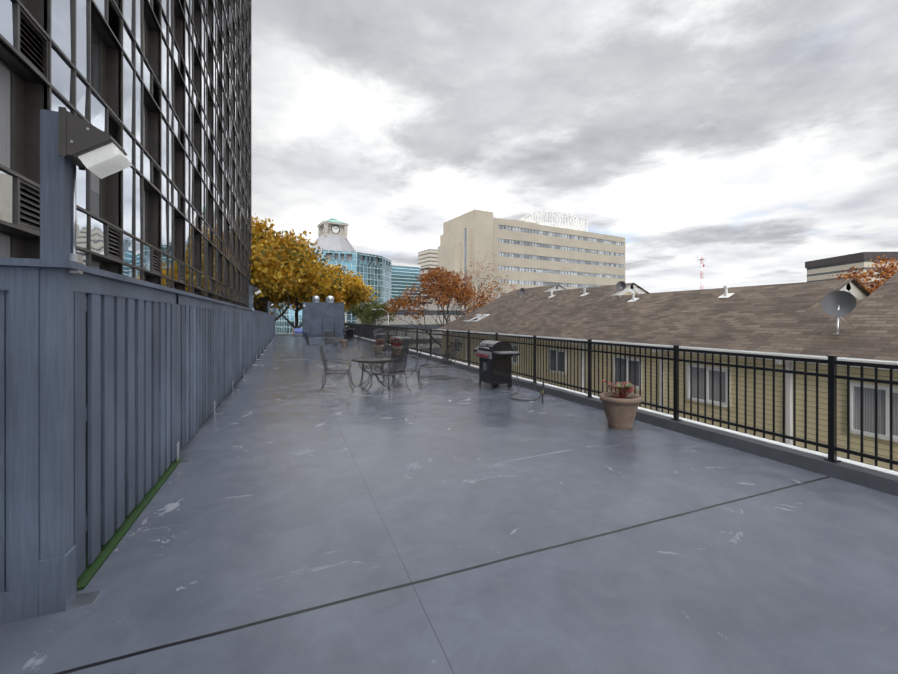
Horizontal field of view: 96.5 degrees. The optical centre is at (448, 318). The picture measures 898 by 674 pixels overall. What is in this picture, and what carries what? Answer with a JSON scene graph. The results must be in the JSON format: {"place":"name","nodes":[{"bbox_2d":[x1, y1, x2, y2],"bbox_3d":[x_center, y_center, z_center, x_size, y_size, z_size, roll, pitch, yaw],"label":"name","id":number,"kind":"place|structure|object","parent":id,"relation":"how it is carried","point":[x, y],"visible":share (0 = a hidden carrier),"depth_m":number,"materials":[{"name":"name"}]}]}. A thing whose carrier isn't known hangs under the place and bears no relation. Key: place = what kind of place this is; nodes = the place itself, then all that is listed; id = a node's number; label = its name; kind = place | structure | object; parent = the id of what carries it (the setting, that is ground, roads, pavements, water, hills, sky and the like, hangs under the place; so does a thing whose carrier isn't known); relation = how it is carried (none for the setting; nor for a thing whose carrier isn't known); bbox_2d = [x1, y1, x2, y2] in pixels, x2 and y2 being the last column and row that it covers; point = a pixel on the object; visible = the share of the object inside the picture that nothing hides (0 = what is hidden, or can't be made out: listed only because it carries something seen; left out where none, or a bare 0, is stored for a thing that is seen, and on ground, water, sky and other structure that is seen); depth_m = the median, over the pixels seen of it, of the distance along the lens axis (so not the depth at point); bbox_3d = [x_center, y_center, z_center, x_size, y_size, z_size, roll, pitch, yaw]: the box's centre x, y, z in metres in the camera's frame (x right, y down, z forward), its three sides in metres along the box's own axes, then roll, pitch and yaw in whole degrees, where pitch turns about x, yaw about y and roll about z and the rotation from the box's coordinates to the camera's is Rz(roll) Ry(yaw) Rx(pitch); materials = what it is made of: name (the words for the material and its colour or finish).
{"place":"outdoors","nodes":[
{"label":"outdoors","id":0,"kind":"place"},
{"bbox_2d":[292,328,301,332],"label":"cars","id":1,"kind":"object","parent":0,"point":[295,330],"visible":0.04,"depth_m":51.39,"materials":[{"name":"metal"}]},
{"bbox_2d":[271,218,390,333],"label":"clock building","id":2,"kind":"structure","parent":0,"point":[376,277],"materials":[{"name":"teal glass"}]},
{"bbox_2d":[346,298,398,338],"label":"tree","id":3,"kind":"object","parent":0,"point":[372,313],"depth_m":77.67,"materials":[{"name":"green plant"}]},
{"bbox_2d":[390,336,410,354],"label":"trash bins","id":4,"kind":"object","parent":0,"point":[406,342],"visible":0.48,"depth_m":17.92,"materials":[{"name":"grey plastic"}]},
{"bbox_2d":[418,348,441,356],"bbox_3d":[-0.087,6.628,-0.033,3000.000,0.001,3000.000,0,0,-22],"label":"ground","id":5,"kind":"structure","parent":0,"point":[440,350],"depth_m":80.74,"materials":[{"name":"concrete"}]},
{"bbox_2d":[0,0,251,307],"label":"tower frame","id":6,"kind":"object","parent":5,"relation":"on","point":[26,62],"visible":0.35,"depth_m":14.61,"materials":[{"name":"black metal"}]},
{"bbox_2d":[0,0,250,307],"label":"windows","id":7,"kind":"structure","parent":6,"relation":"attached to","point":[62,39],"depth_m":12.02,"materials":[{"name":"glass"}]},
{"bbox_2d":[252,214,321,308],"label":"yellow tree","id":8,"kind":"object","parent":5,"relation":"on","point":[258,227],"depth_m":57.21,"materials":[{"name":"yellow plant"}]},
{"bbox_2d":[249,228,338,321],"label":"yellow tree","id":9,"kind":"object","parent":5,"relation":"on","point":[278,262],"depth_m":53.84,"materials":[{"name":"yellow plant"}]},
{"bbox_2d":[253,256,348,327],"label":"yellow tree","id":10,"kind":"object","parent":5,"relation":"on","point":[322,297],"depth_m":69.45,"materials":[{"name":"yellow plant"}]},
{"bbox_2d":[325,262,378,316],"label":"yellow tree","id":11,"kind":"object","parent":5,"relation":"on","point":[355,287],"depth_m":81.11,"materials":[{"name":"yellow plant"}]},
{"bbox_2d":[344,309,388,324],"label":"street lamps","id":12,"kind":"object","parent":5,"relation":"on","point":[372,309],"visible":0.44,"depth_m":75.00,"materials":[{"name":"white metal"}]},
{"bbox_2d":[391,265,419,303],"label":"glass building","id":13,"kind":"structure","parent":5,"relation":"on","point":[403,277],"depth_m":228.80,"materials":[{"name":"teal glass"}]},
{"bbox_2d":[391,263,420,267],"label":"roof","id":14,"kind":"structure","parent":13,"relation":"on","point":[402,264],"depth_m":229.41,"materials":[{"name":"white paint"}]},
{"bbox_2d":[356,304,464,348],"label":"low building","id":15,"kind":"structure","parent":5,"relation":"on","point":[433,325],"depth_m":89.52,"materials":[{"name":"beige concrete"}]},
{"bbox_2d":[418,249,437,268],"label":"tower","id":16,"kind":"structure","parent":5,"relation":"on","point":[428,258],"depth_m":340.14,"materials":[{"name":"beige concrete"}]},
{"bbox_2d":[420,267,436,304],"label":"building","id":17,"kind":"structure","parent":5,"relation":"on","point":[425,269],"depth_m":262.52,"materials":[{"name":"beige concrete"}]},
{"bbox_2d":[428,252,507,324],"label":"bare tree","id":18,"kind":"object","parent":5,"relation":"on","point":[474,292],"depth_m":44.06,"materials":[{"name":"brown plant"}]},
{"bbox_2d":[432,210,624,314],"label":"office slab","id":19,"kind":"structure","parent":5,"relation":"on","point":[466,238],"depth_m":147.28,"materials":[{"name":"beige concrete"}]},
{"bbox_2d":[498,225,623,296],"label":"windows","id":20,"kind":"structure","parent":19,"relation":"attached to","point":[514,255],"depth_m":155.14,"materials":[{"name":"glass"}]},
{"bbox_2d":[697,255,704,288],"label":"radio mast","id":21,"kind":"object","parent":5,"relation":"on","point":[700,259],"visible":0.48,"depth_m":253.03,"materials":[{"name":"metal"}]},
{"bbox_2d":[807,259,897,288],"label":"building","id":22,"kind":"structure","parent":5,"relation":"on","point":[821,273],"depth_m":186.87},
{"bbox_2d":[805,252,897,267],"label":"dark band","id":23,"kind":"object","parent":22,"relation":"on","point":[845,258],"visible":0.75,"depth_m":181.42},
{"bbox_2d":[381,266,483,348],"bbox_3d":[-1.029,0.935,33.884,9.340,11.418,9.239,0,0,-22],"label":"oak tree","id":24,"kind":"object","parent":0,"point":[461,290],"depth_m":32.91,"materials":[{"name":"brown plant"}]},
{"bbox_2d":[443,275,516,314],"bbox_3d":[3.307,1.537,32.646,7.671,10.199,7.803,0,0,-22],"label":"oak tree","id":25,"kind":"object","parent":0,"point":[482,302],"depth_m":32.66,"materials":[{"name":"brown plant"}]},
{"bbox_2d":[252,0,897,292],"label":"sky","id":26,"kind":"structure","parent":0,"point":[758,139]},
{"bbox_2d":[436,280,897,471],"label":"townhouse walls","id":27,"kind":"structure","parent":0,"point":[856,292],"depth_m":8.94,"materials":[{"name":"beige wood"}]},
{"bbox_2d":[438,272,897,360],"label":"shingled roof","id":28,"kind":"structure","parent":27,"relation":"on","point":[792,318],"depth_m":10.90,"materials":[{"name":"brown"}]},
{"bbox_2d":[519,281,855,334],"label":"dishes","id":29,"kind":"object","parent":28,"relation":"on","point":[838,303],"visible":1,"depth_m":7.87,"materials":[{"name":"silver metal"}]},
{"bbox_2d":[827,255,897,292],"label":"orange tree","id":30,"kind":"object","parent":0,"point":[886,272],"depth_m":26.83,"materials":[{"name":"orange plant"}]},
{"bbox_3d":[-6.444,4.354,16.973,10.400,4.548,52.260,0,0,-22],"label":"podium","id":31,"kind":"object","parent":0,"visible":0},
{"bbox_2d":[0,334,897,673],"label":"deck","id":32,"kind":"structure","parent":31,"relation":"on","point":[294,516],"depth_m":2.81,"materials":[{"name":"grey concrete"}]},
{"bbox_2d":[77,458,181,589],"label":"turf","id":33,"kind":"structure","parent":32,"relation":"on","point":[92,569],"depth_m":3.02,"materials":[{"name":"green plant"}]},
{"bbox_2d":[0,109,276,624],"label":"fence","id":34,"kind":"object","parent":32,"relation":"on","point":[115,388],"visible":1,"depth_m":2.42,"materials":[{"name":"paint"}]},
{"bbox_2d":[58,106,277,315],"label":"flood lights","id":35,"kind":"object","parent":34,"relation":"attached to","point":[84,145],"visible":0.96,"depth_m":2.26,"materials":[{"name":"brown metal"}]},
{"bbox_2d":[302,296,343,335],"bbox_3d":[-12.013,-0.298,38.260,3.710,3.853,3.320,0,0,-22],"label":"utility cabinet","id":36,"kind":"object","parent":32,"relation":"on","point":[319,318],"visible":0.92,"depth_m":37.35,"materials":[{"name":"metal"}]},
{"bbox_2d":[303,331,462,395],"bbox_3d":[-3.145,1.120,14.646,3.853,1.016,12.855,0,0,-22],"label":"patio furniture","id":37,"kind":"object","parent":32,"relation":"on","point":[376,359],"visible":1,"depth_m":9.73,"materials":[{"name":"metal"}]},
{"bbox_2d":[342,326,519,388],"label":"grills","id":38,"kind":"object","parent":32,"relation":"on","point":[495,362],"visible":0.88,"depth_m":9.40,"materials":[{"name":"metal"}]},
{"bbox_2d":[340,337,641,429],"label":"planters","id":39,"kind":"object","parent":32,"relation":"on","point":[620,405],"visible":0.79,"depth_m":5.91,"materials":[{"name":"ceramic"}]},
{"bbox_2d":[509,374,543,401],"bbox_3d":[1.407,1.429,8.588,0.550,0.398,1.779,0,0,-16],"label":"gas hose","id":40,"kind":"object","parent":32,"relation":"on","point":[542,392],"visible":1,"depth_m":7.92,"materials":[{"name":"rubber"}]},
{"bbox_2d":[275,333,897,495],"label":"kerb","id":41,"kind":"structure","parent":32,"relation":"on","point":[884,480],"depth_m":4.98,"materials":[{"name":"dark grey coated concrete"}]},
{"bbox_2d":[276,322,897,469],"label":"railing","id":42,"kind":"object","parent":41,"relation":"on","point":[832,362],"visible":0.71,"depth_m":5.66,"materials":[{"name":"black metal"}]}
]}

